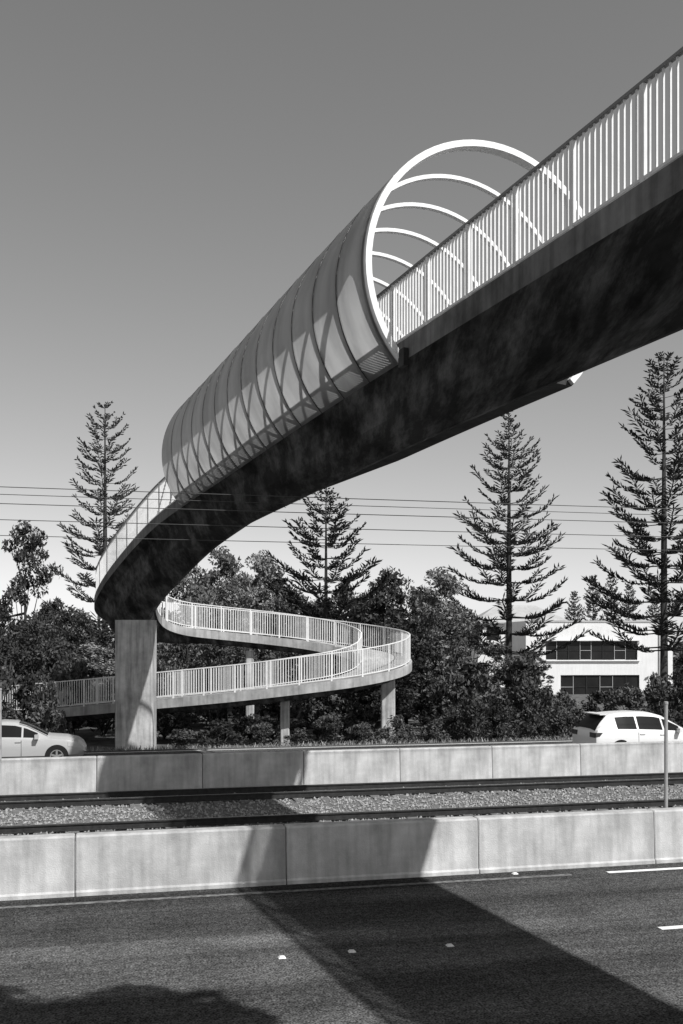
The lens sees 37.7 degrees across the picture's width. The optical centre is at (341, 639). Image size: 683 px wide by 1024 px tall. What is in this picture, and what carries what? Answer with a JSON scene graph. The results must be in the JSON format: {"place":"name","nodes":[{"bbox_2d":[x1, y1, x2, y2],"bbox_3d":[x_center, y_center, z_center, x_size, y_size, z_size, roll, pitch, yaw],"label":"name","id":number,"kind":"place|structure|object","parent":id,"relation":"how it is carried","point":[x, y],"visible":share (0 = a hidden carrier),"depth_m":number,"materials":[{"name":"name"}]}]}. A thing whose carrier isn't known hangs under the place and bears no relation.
{"place":"outdoors","nodes":[
{"label":"outdoors","id":0,"kind":"place"},
{"bbox_2d":[81,739,571,791],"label":"road","id":1,"kind":"structure","parent":0,"point":[296,748],"depth_m":38.14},
{"bbox_2d":[2,719,86,757],"bbox_3d":[-10.800,3.360,33.002,4.620,1.480,2.200,0,0,-13],"label":"car","id":2,"kind":"object","parent":1,"relation":"on","point":[22,739],"visible":0.87,"depth_m":32.37,"materials":[{"name":"silver metal"}]},
{"bbox_2d":[0,756,95,794],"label":"concrete barrier","id":3,"kind":"object","parent":1,"relation":"on","point":[44,775],"visible":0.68,"depth_m":25.83,"materials":[{"name":"concrete"}]},
{"bbox_2d":[97,753,201,791],"bbox_3d":[-5.087,3.585,26.561,2.734,1.070,0.340,0,0,-13],"label":"concrete barrier","id":4,"kind":"object","parent":1,"relation":"on","point":[145,772],"visible":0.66,"depth_m":26.42,"materials":[{"name":"concrete"}]},
{"bbox_2d":[202,751,302,787],"bbox_3d":[-2.410,3.585,27.191,2.734,1.070,0.340,0,0,-13],"label":"concrete barrier","id":5,"kind":"object","parent":1,"relation":"on","point":[250,769],"visible":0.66,"depth_m":27.05,"materials":[{"name":"concrete"}]},
{"bbox_2d":[303,748,399,784],"bbox_3d":[0.267,3.585,27.820,2.734,1.070,0.340,0,0,-13],"label":"concrete barrier","id":6,"kind":"object","parent":1,"relation":"on","point":[349,766],"visible":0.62,"depth_m":27.68,"materials":[{"name":"concrete"}]},
{"bbox_2d":[398,746,491,781],"bbox_3d":[2.945,3.585,28.449,2.734,1.070,0.340,0,0,-13],"label":"concrete barrier","id":7,"kind":"object","parent":1,"relation":"on","point":[443,763],"visible":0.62,"depth_m":28.31,"materials":[{"name":"concrete"}]},
{"bbox_2d":[491,743,579,777],"bbox_3d":[5.622,3.585,29.078,2.734,1.070,0.340,0,0,-13],"label":"concrete barrier","id":8,"kind":"object","parent":1,"relation":"on","point":[536,760],"visible":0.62,"depth_m":28.93,"materials":[{"name":"concrete"}]},
{"bbox_2d":[578,741,663,774],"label":"concrete barrier","id":9,"kind":"object","parent":1,"relation":"on","point":[620,758],"visible":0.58,"depth_m":29.56,"materials":[{"name":"concrete"}]},
{"bbox_2d":[571,710,682,743],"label":"car","id":10,"kind":"object","parent":1,"relation":"on","point":[616,726],"visible":0.54,"depth_m":33.76,"materials":[{"name":"white paint"}]},
{"bbox_2d":[662,741,682,771],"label":"concrete barrier","id":11,"kind":"object","parent":1,"relation":"on","point":[675,756],"visible":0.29,"depth_m":29.96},
{"bbox_2d":[0,862,682,1023],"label":"road","id":12,"kind":"structure","parent":0,"point":[593,945],"depth_m":13.08,"materials":[{"name":"asphalt"}]},
{"bbox_2d":[0,833,74,900],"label":"concrete barrier","id":13,"kind":"object","parent":12,"relation":"on","point":[42,866],"visible":1,"depth_m":15.89,"materials":[{"name":"concrete"}]},
{"bbox_2d":[75,824,285,896],"bbox_3d":[-2.628,3.630,16.538,3.414,0.980,0.360,0,0,-13],"label":"concrete barrier","id":14,"kind":"object","parent":12,"relation":"on","point":[136,861],"visible":1,"depth_m":16.40,"materials":[{"name":"concrete"}]},
{"bbox_2d":[0,874,570,908],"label":"road marking","id":15,"kind":"object","parent":12,"relation":"on","point":[279,891],"visible":1,"depth_m":16.28,"materials":[{"name":"paint"}]},
{"bbox_2d":[284,816,478,884],"bbox_3d":[0.711,3.630,17.323,3.414,0.980,0.360,0,0,-13],"label":"concrete barrier","id":16,"kind":"object","parent":12,"relation":"on","point":[324,852],"visible":0.89,"depth_m":17.18,"materials":[{"name":"concrete"}]},
{"bbox_2d":[474,809,654,873],"bbox_3d":[4.050,3.630,18.107,3.414,0.980,0.360,0,0,-13],"label":"concrete barrier","id":17,"kind":"object","parent":12,"relation":"on","point":[542,841],"visible":0.89,"depth_m":17.97,"materials":[{"name":"concrete"}]},
{"bbox_2d":[648,807,682,863],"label":"concrete barrier","id":18,"kind":"object","parent":12,"relation":"on","point":[668,835],"visible":0.74,"depth_m":18.44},
{"bbox_2d":[0,486,682,509],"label":"overhead wire","id":19,"kind":"object","parent":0,"point":[334,498],"visible":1,"depth_m":22.54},
{"bbox_2d":[0,503,682,523],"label":"overhead wire","id":20,"kind":"object","parent":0,"point":[332,513],"visible":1,"depth_m":22.52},
{"bbox_2d":[0,519,682,537],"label":"overhead wire","id":21,"kind":"object","parent":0,"point":[329,528],"visible":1,"depth_m":23.75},
{"bbox_2d":[0,494,682,515],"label":"overhead wire","id":22,"kind":"object","parent":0,"point":[326,504],"visible":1,"depth_m":25.87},
{"bbox_2d":[0,535,682,550],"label":"overhead wire","id":23,"kind":"object","parent":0,"point":[332,543],"visible":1,"depth_m":25.84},
{"bbox_2d":[0,0,682,641],"label":"sky","id":24,"kind":"structure","parent":0,"point":[170,170],"materials":[{"name":"grey"}]},
{"bbox_2d":[45,641,682,890],"bbox_3d":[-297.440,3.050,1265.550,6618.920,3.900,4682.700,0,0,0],"label":"ground","id":25,"kind":"structure","parent":0,"point":[94,739],"depth_m":54.05,"materials":[{"name":"grey soil"}]},
{"bbox_2d":[0,656,18,718],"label":"shrub","id":26,"kind":"object","parent":25,"relation":"on","point":[6,679],"visible":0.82,"depth_m":43.58,"materials":[{"name":"grey plant"}]},
{"bbox_2d":[0,604,25,659],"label":"broadleaf tree","id":27,"kind":"object","parent":25,"relation":"on","point":[4,641],"visible":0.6,"depth_m":57.88,"materials":[{"name":"black plant"}]},
{"bbox_2d":[2,699,28,721],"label":"shrub","id":28,"kind":"object","parent":25,"relation":"on","point":[5,707],"visible":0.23,"depth_m":43.23,"materials":[{"name":"grey plant"}]},
{"bbox_2d":[5,673,49,729],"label":"shrub","id":29,"kind":"object","parent":25,"relation":"on","point":[22,698],"visible":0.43,"depth_m":44.03,"materials":[{"name":"grey plant"}]},
{"bbox_2d":[0,521,64,666],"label":"broadleaf tree","id":30,"kind":"object","parent":25,"relation":"on","point":[19,558],"visible":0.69,"depth_m":61.79,"materials":[{"name":"black plant"}]},
{"bbox_2d":[1,619,71,684],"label":"broadleaf tree","id":31,"kind":"object","parent":25,"relation":"on","point":[17,658],"visible":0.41,"depth_m":55.57,"materials":[{"name":"black plant"}]},
{"bbox_2d":[28,674,58,731],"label":"shrub","id":32,"kind":"object","parent":25,"relation":"on","point":[49,696],"visible":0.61,"depth_m":44.15,"materials":[{"name":"grey plant"}]},
{"bbox_2d":[28,700,64,731],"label":"shrub","id":33,"kind":"object","parent":25,"relation":"on","point":[42,716],"visible":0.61,"depth_m":43.00,"materials":[{"name":"grey plant"}]},
{"bbox_2d":[27,648,95,704],"bbox_3d":[-15.627,2.827,56.408,3.325,4.774,3.675,0,0,30],"label":"shrub","id":34,"kind":"object","parent":25,"relation":"on","point":[44,661],"visible":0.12,"depth_m":55.50,"materials":[{"name":"black plant"}]},
{"bbox_2d":[39,653,89,734],"bbox_3d":[-13.893,2.940,50.720,2.910,4.524,2.633,0,0,19],"label":"shrub","id":35,"kind":"object","parent":25,"relation":"on","point":[79,670],"visible":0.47,"depth_m":50.25,"materials":[{"name":"black plant"}]},
{"bbox_2d":[41,605,100,679],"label":"broadleaf tree","id":36,"kind":"object","parent":25,"relation":"on","point":[81,615],"visible":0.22,"depth_m":69.58,"materials":[{"name":"black plant"}]},
{"bbox_2d":[74,642,114,725],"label":"broadleaf tree","id":37,"kind":"object","parent":25,"relation":"on","point":[95,652],"visible":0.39,"depth_m":57.65,"materials":[{"name":"grey plant"}]},
{"bbox_2d":[87,682,114,735],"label":"shrub","id":38,"kind":"object","parent":25,"relation":"on","point":[102,723],"visible":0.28,"depth_m":52.12,"materials":[{"name":"black plant"}]},
{"bbox_2d":[42,401,164,681],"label":"norfolk pine","id":39,"kind":"object","parent":25,"relation":"on","point":[104,539],"visible":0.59,"depth_m":69.24,"materials":[{"name":"grey plant"}]},
{"bbox_2d":[82,624,170,682],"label":"broadleaf tree","id":40,"kind":"object","parent":25,"relation":"on","point":[107,645],"visible":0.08,"depth_m":67.62,"materials":[{"name":"black plant"}]},
{"bbox_2d":[157,714,180,738],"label":"shrub","id":41,"kind":"object","parent":25,"relation":"on","point":[165,721],"visible":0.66,"depth_m":50.21,"materials":[{"name":"black plant"}]},
{"bbox_2d":[163,712,201,740],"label":"shrub","id":42,"kind":"object","parent":25,"relation":"on","point":[186,721],"visible":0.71,"depth_m":49.44,"materials":[{"name":"black plant"}]},
{"bbox_2d":[169,728,203,748],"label":"shrub","id":43,"kind":"object","parent":25,"relation":"on","point":[178,736],"visible":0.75,"depth_m":44.30,"materials":[{"name":"grey plant"}]},
{"bbox_2d":[157,564,226,696],"bbox_3d":[-9.150,0.137,59.850,4.762,10.344,4.781,0,0,4],"label":"broadleaf tree","id":44,"kind":"object","parent":25,"relation":"on","point":[176,663],"visible":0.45,"depth_m":59.67,"materials":[{"name":"black plant"}]},
{"bbox_2d":[172,651,231,726],"bbox_3d":[-7.562,2.893,56.560,3.655,4.627,3.308,0,0,33],"label":"shrub","id":45,"kind":"object","parent":25,"relation":"on","point":[214,714],"visible":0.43,"depth_m":55.96,"materials":[{"name":"black plant"}]},
{"bbox_2d":[184,546,250,673],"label":"broadleaf tree","id":46,"kind":"object","parent":25,"relation":"on","point":[227,570],"visible":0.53,"depth_m":65.34,"materials":[{"name":"grey plant"}]},
{"bbox_2d":[188,719,248,747],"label":"shrub","id":47,"kind":"object","parent":25,"relation":"on","point":[217,726],"visible":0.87,"depth_m":44.49,"materials":[{"name":"grey plant"}]},
{"bbox_2d":[185,613,258,727],"bbox_3d":[-6.654,1.833,57.392,4.488,6.747,4.348,0,0,-20],"label":"broadleaf tree","id":48,"kind":"object","parent":25,"relation":"on","point":[240,651],"visible":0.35,"depth_m":56.40,"materials":[{"name":"black plant"}]},
{"bbox_2d":[200,570,263,706],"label":"broadleaf tree","id":49,"kind":"object","parent":25,"relation":"on","point":[238,579],"visible":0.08,"depth_m":72.49,"materials":[{"name":"black plant"}]},
{"bbox_2d":[212,662,279,727],"bbox_3d":[-5.549,3.198,56.721,4.491,4.033,4.044,0,0,26],"label":"shrub","id":50,"kind":"object","parent":25,"relation":"on","point":[239,712],"visible":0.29,"depth_m":56.56,"materials":[{"name":"black plant"}]},
{"bbox_2d":[233,713,260,738],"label":"shrub","id":51,"kind":"object","parent":25,"relation":"on","point":[248,720],"visible":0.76,"depth_m":50.12,"materials":[{"name":"black plant"}]},
{"bbox_2d":[229,549,291,717],"bbox_3d":[-5.002,-0.140,62.366,4.272,10.950,4.138,0,0,-30],"label":"broadleaf tree","id":52,"kind":"object","parent":25,"relation":"on","point":[262,570],"visible":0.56,"depth_m":61.51,"materials":[{"name":"grey plant"}]},
{"bbox_2d":[244,721,280,746],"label":"shrub","id":53,"kind":"object","parent":25,"relation":"on","point":[262,731],"visible":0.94,"depth_m":44.87,"materials":[{"name":"grey plant"}]},
{"bbox_2d":[244,716,293,741],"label":"shrub","id":54,"kind":"object","parent":25,"relation":"on","point":[275,725],"visible":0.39,"depth_m":49.73,"materials":[{"name":"black plant"}]},
{"bbox_2d":[246,575,306,675],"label":"broadleaf tree","id":55,"kind":"object","parent":25,"relation":"on","point":[278,583],"visible":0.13,"depth_m":72.38,"materials":[{"name":"black plant"}]},
{"bbox_2d":[252,584,323,669],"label":"broadleaf tree","id":56,"kind":"object","parent":25,"relation":"on","point":[294,608],"visible":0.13,"depth_m":67.39,"materials":[{"name":"grey plant"}]},
{"bbox_2d":[258,659,322,721],"bbox_3d":[-3.208,3.118,57.727,3.937,4.135,3.563,0,0,30],"label":"shrub","id":57,"kind":"object","parent":25,"relation":"on","point":[297,711],"visible":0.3,"depth_m":57.34,"materials":[{"name":"black plant"}]},
{"bbox_2d":[260,621,335,719],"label":"broadleaf tree","id":58,"kind":"object","parent":25,"relation":"on","point":[299,701],"visible":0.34,"depth_m":57.59,"materials":[{"name":"black plant"}]},
{"bbox_2d":[280,727,317,745],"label":"shrub","id":59,"kind":"object","parent":25,"relation":"on","point":[297,735],"visible":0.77,"depth_m":44.53,"materials":[{"name":"grey plant"}]},
{"bbox_2d":[290,696,339,723],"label":"shrub","id":60,"kind":"object","parent":25,"relation":"on","point":[328,707],"visible":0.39,"depth_m":57.92,"materials":[{"name":"black plant"}]},
{"bbox_2d":[256,487,395,701],"bbox_3d":[-1.222,-2.113,62.217,9.615,14.825,10.126,0,0,0],"label":"norfolk pine","id":61,"kind":"object","parent":25,"relation":"on","point":[331,538],"visible":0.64,"depth_m":61.28,"materials":[{"name":"black plant"}]},
{"bbox_2d":[86,735,571,750],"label":"grass","id":62,"kind":"structure","parent":25,"relation":"on","point":[325,743],"depth_m":39.30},
{"bbox_2d":[311,711,347,745],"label":"shrub","id":63,"kind":"object","parent":25,"relation":"on","point":[332,724],"visible":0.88,"depth_m":44.25,"materials":[{"name":"grey plant"}]},
{"bbox_2d":[0,779,682,889],"bbox_3d":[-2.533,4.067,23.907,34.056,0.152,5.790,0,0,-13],"label":"ballast stones","id":64,"kind":"object","parent":25,"relation":"on","point":[321,807],"visible":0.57,"depth_m":24.52,"materials":[{"name":"gravel"}]},
{"bbox_2d":[0,772,682,812],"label":"railway track","id":65,"kind":"structure","parent":64,"relation":"on","point":[163,797],"depth_m":26.36,"materials":[{"name":"metal"}]},
{"bbox_2d":[0,798,682,847],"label":"railway track","id":66,"kind":"structure","parent":64,"relation":"on","point":[75,828],"depth_m":22.42,"materials":[{"name":"metal"}]},
{"bbox_2d":[1,612,682,704],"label":"woodland","id":67,"kind":"object","parent":25,"relation":"on","point":[676,654],"depth_m":81.19,"materials":[{"name":"black plant"}]},
{"bbox_2d":[3,47,682,749],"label":"footbridge","id":68,"kind":"object","parent":25,"relation":"on","point":[295,411],"visible":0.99,"depth_m":20.86,"materials":[{"name":"concrete"}]},
{"bbox_2d":[308,582,381,717],"bbox_3d":[0.383,0.718,64.078,5.231,9.108,5.210,0,0,0],"label":"broadleaf tree","id":69,"kind":"object","parent":25,"relation":"on","point":[333,599],"visible":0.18,"depth_m":63.44,"materials":[{"name":"black plant"}]},
{"bbox_2d":[328,661,380,724],"bbox_3d":[0.616,3.077,57.079,3.137,4.225,2.838,0,0,13],"label":"shrub","id":70,"kind":"object","parent":25,"relation":"on","point":[347,707],"visible":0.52,"depth_m":56.97,"materials":[{"name":"black plant"}]},
{"bbox_2d":[347,722,378,744],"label":"shrub","id":71,"kind":"object","parent":25,"relation":"on","point":[361,731],"visible":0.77,"depth_m":44.67,"materials":[{"name":"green plant"}]},
{"bbox_2d":[346,566,436,688],"bbox_3d":[3.132,0.317,62.276,5.114,9.956,5.370,0,0,22],"label":"broadleaf tree","id":72,"kind":"object","parent":25,"relation":"on","point":[400,614],"visible":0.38,"depth_m":61.60,"materials":[{"name":"grey plant"}]},
{"bbox_2d":[371,714,420,743],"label":"shrub","id":73,"kind":"object","parent":25,"relation":"on","point":[397,724],"visible":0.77,"depth_m":43.88,"materials":[{"name":"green plant"}]},
{"bbox_2d":[360,621,447,716],"bbox_3d":[3.445,2.035,55.959,5.149,6.305,5.129,0,0,39],"label":"broadleaf tree","id":74,"kind":"object","parent":25,"relation":"on","point":[407,686],"visible":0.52,"depth_m":55.15,"materials":[{"name":"black plant"}]},
{"bbox_2d":[395,692,447,725],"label":"shrub","id":75,"kind":"object","parent":25,"relation":"on","point":[413,713],"visible":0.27,"depth_m":56.42,"materials":[{"name":"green plant"}]},
{"bbox_2d":[390,584,455,696],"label":"broadleaf tree","id":76,"kind":"object","parent":25,"relation":"on","point":[414,627],"visible":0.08,"depth_m":69.40,"materials":[{"name":"black plant"}]},
{"bbox_2d":[407,719,451,742],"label":"shrub","id":77,"kind":"object","parent":25,"relation":"on","point":[431,729],"visible":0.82,"depth_m":44.78,"materials":[{"name":"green plant"}]},
{"bbox_2d":[397,566,477,727],"bbox_3d":[5.388,0.541,57.379,4.892,9.498,5.049,0,0,41],"label":"broadleaf tree","id":78,"kind":"object","parent":25,"relation":"on","point":[443,581],"visible":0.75,"depth_m":56.36,"materials":[{"name":"black plant"}]},
{"bbox_2d":[426,666,467,732],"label":"shrub","id":79,"kind":"object","parent":25,"relation":"on","point":[454,689],"visible":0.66,"depth_m":49.76,"materials":[{"name":"black plant"}]},
{"bbox_2d":[420,602,481,692],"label":"broadleaf tree","id":80,"kind":"object","parent":25,"relation":"on","point":[463,640],"visible":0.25,"depth_m":65.50,"materials":[{"name":"black plant"}]},
{"bbox_2d":[416,657,487,728],"bbox_3d":[6.200,3.061,55.925,4.045,4.260,3.660,0,0,0],"label":"shrub","id":81,"kind":"object","parent":25,"relation":"on","point":[467,669],"visible":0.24,"depth_m":55.22,"materials":[{"name":"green plant"}]},
{"bbox_2d":[440,704,466,741],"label":"shrub","id":82,"kind":"object","parent":25,"relation":"on","point":[450,716],"visible":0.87,"depth_m":48.52,"materials":[{"name":"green plant"}]},
{"bbox_2d":[453,616,493,693],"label":"broadleaf tree","id":83,"kind":"object","parent":25,"relation":"on","point":[476,623],"visible":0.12,"depth_m":69.44,"materials":[{"name":"black plant"}]},
{"bbox_2d":[460,693,494,741],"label":"shrub","id":84,"kind":"object","parent":25,"relation":"on","point":[472,709],"visible":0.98,"depth_m":46.73,"materials":[{"name":"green plant"}]},
{"bbox_2d":[447,670,516,733],"bbox_3d":[7.528,3.362,51.789,3.716,3.666,3.346,0,0,41],"label":"shrub","id":85,"kind":"object","parent":25,"relation":"on","point":[488,686],"visible":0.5,"depth_m":51.62,"materials":[{"name":"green plant"}]},
{"bbox_2d":[472,642,512,705],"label":"broadleaf tree","id":86,"kind":"object","parent":25,"relation":"on","point":[494,652],"visible":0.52,"depth_m":61.89,"materials":[{"name":"grey plant"}]},
{"bbox_2d":[478,706,534,740],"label":"shrub","id":87,"kind":"object","parent":25,"relation":"on","point":[527,730],"visible":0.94,"depth_m":46.46,"materials":[{"name":"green plant"}]},
{"bbox_2d":[442,411,591,705],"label":"norfolk pine","id":88,"kind":"object","parent":25,"relation":"on","point":[510,598],"visible":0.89,"depth_m":67.46,"materials":[{"name":"black plant"}]},
{"bbox_2d":[468,605,565,686],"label":"house","id":89,"kind":"structure","parent":25,"relation":"on","point":[518,610],"depth_m":106.93,"materials":[{"name":"white concrete"}]},
{"bbox_2d":[498,651,546,714],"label":"shrub","id":90,"kind":"object","parent":25,"relation":"on","point":[519,665],"visible":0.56,"depth_m":59.41,"materials":[{"name":"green plant"}]},
{"bbox_2d":[508,671,548,737],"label":"shrub","id":91,"kind":"object","parent":25,"relation":"on","point":[520,692],"visible":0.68,"depth_m":50.64,"materials":[{"name":"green plant"}]},
{"bbox_2d":[506,650,553,697],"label":"broadleaf tree","id":92,"kind":"object","parent":25,"relation":"on","point":[545,668],"visible":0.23,"depth_m":65.84,"materials":[{"name":"grey plant"}]},
{"bbox_2d":[524,685,572,737],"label":"shrub","id":93,"kind":"object","parent":25,"relation":"on","point":[535,711],"visible":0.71,"depth_m":49.61,"materials":[{"name":"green plant"}]},
{"bbox_2d":[545,705,581,739],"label":"shrub","id":94,"kind":"object","parent":25,"relation":"on","point":[557,717],"visible":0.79,"depth_m":46.04,"materials":[{"name":"grey plant"}]},
{"bbox_2d":[541,689,585,734],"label":"shrub","id":95,"kind":"object","parent":25,"relation":"on","point":[570,703],"visible":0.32,"depth_m":51.75,"materials":[{"name":"grey plant"}]},
{"bbox_2d":[565,591,584,619],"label":"norfolk pine","id":96,"kind":"object","parent":25,"relation":"on","point":[574,613],"visible":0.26,"depth_m":114.77,"materials":[{"name":"grey plant"}]},
{"bbox_2d":[505,620,672,693],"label":"white building","id":97,"kind":"structure","parent":25,"relation":"on","point":[588,663],"depth_m":92.05,"materials":[{"name":"paint"}]},
{"bbox_2d":[573,675,586,693],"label":"window","id":98,"kind":"structure","parent":97,"relation":"in","point":[579,681],"depth_m":92.04,"materials":[{"name":"black glass"}]},
{"bbox_2d":[587,675,599,693],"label":"window","id":99,"kind":"structure","parent":97,"relation":"in","point":[593,681],"depth_m":92.10,"materials":[{"name":"black glass"}]},
{"bbox_2d":[582,575,604,619],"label":"norfolk pine","id":100,"kind":"object","parent":25,"relation":"on","point":[589,609],"visible":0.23,"depth_m":109.84,"materials":[{"name":"grey plant"}]},
{"bbox_2d":[585,687,624,711],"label":"shrub","id":101,"kind":"object","parent":25,"relation":"on","point":[598,697],"visible":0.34,"depth_m":57.79,"materials":[{"name":"grey plant"}]},
{"bbox_2d":[599,572,621,619],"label":"norfolk pine","id":102,"kind":"object","parent":25,"relation":"on","point":[614,591],"visible":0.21,"depth_m":111.81,"materials":[{"name":"grey plant"}]},
{"bbox_2d":[604,683,645,710],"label":"shrub","id":103,"kind":"object","parent":25,"relation":"on","point":[632,697],"visible":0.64,"depth_m":51.71,"materials":[{"name":"grey plant"}]},
{"bbox_2d":[616,583,640,619],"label":"norfolk pine","id":104,"kind":"object","parent":25,"relation":"on","point":[626,605],"visible":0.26,"depth_m":107.83,"materials":[{"name":"grey plant"}]},
{"bbox_2d":[582,351,682,714],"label":"norfolk pine","id":105,"kind":"object","parent":25,"relation":"on","point":[664,625],"visible":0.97,"depth_m":59.54,"materials":[{"name":"black plant"}]},
{"bbox_2d":[642,672,677,716],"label":"shrub","id":106,"kind":"object","parent":25,"relation":"on","point":[655,690],"visible":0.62,"depth_m":51.54,"materials":[{"name":"grey plant"}]},
{"bbox_2d":[664,701,667,807],"bbox_3d":[6.133,2.680,18.900,0.081,3.040,0.085,0,0,0],"label":"marker pole","id":107,"kind":"object","parent":25,"relation":"on","point":[665,754],"visible":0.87,"depth_m":18.87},
{"bbox_2d":[661,674,682,726],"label":"shrub","id":108,"kind":"object","parent":25,"relation":"on","point":[677,717],"visible":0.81,"depth_m":49.89,"materials":[{"name":"grey plant"}]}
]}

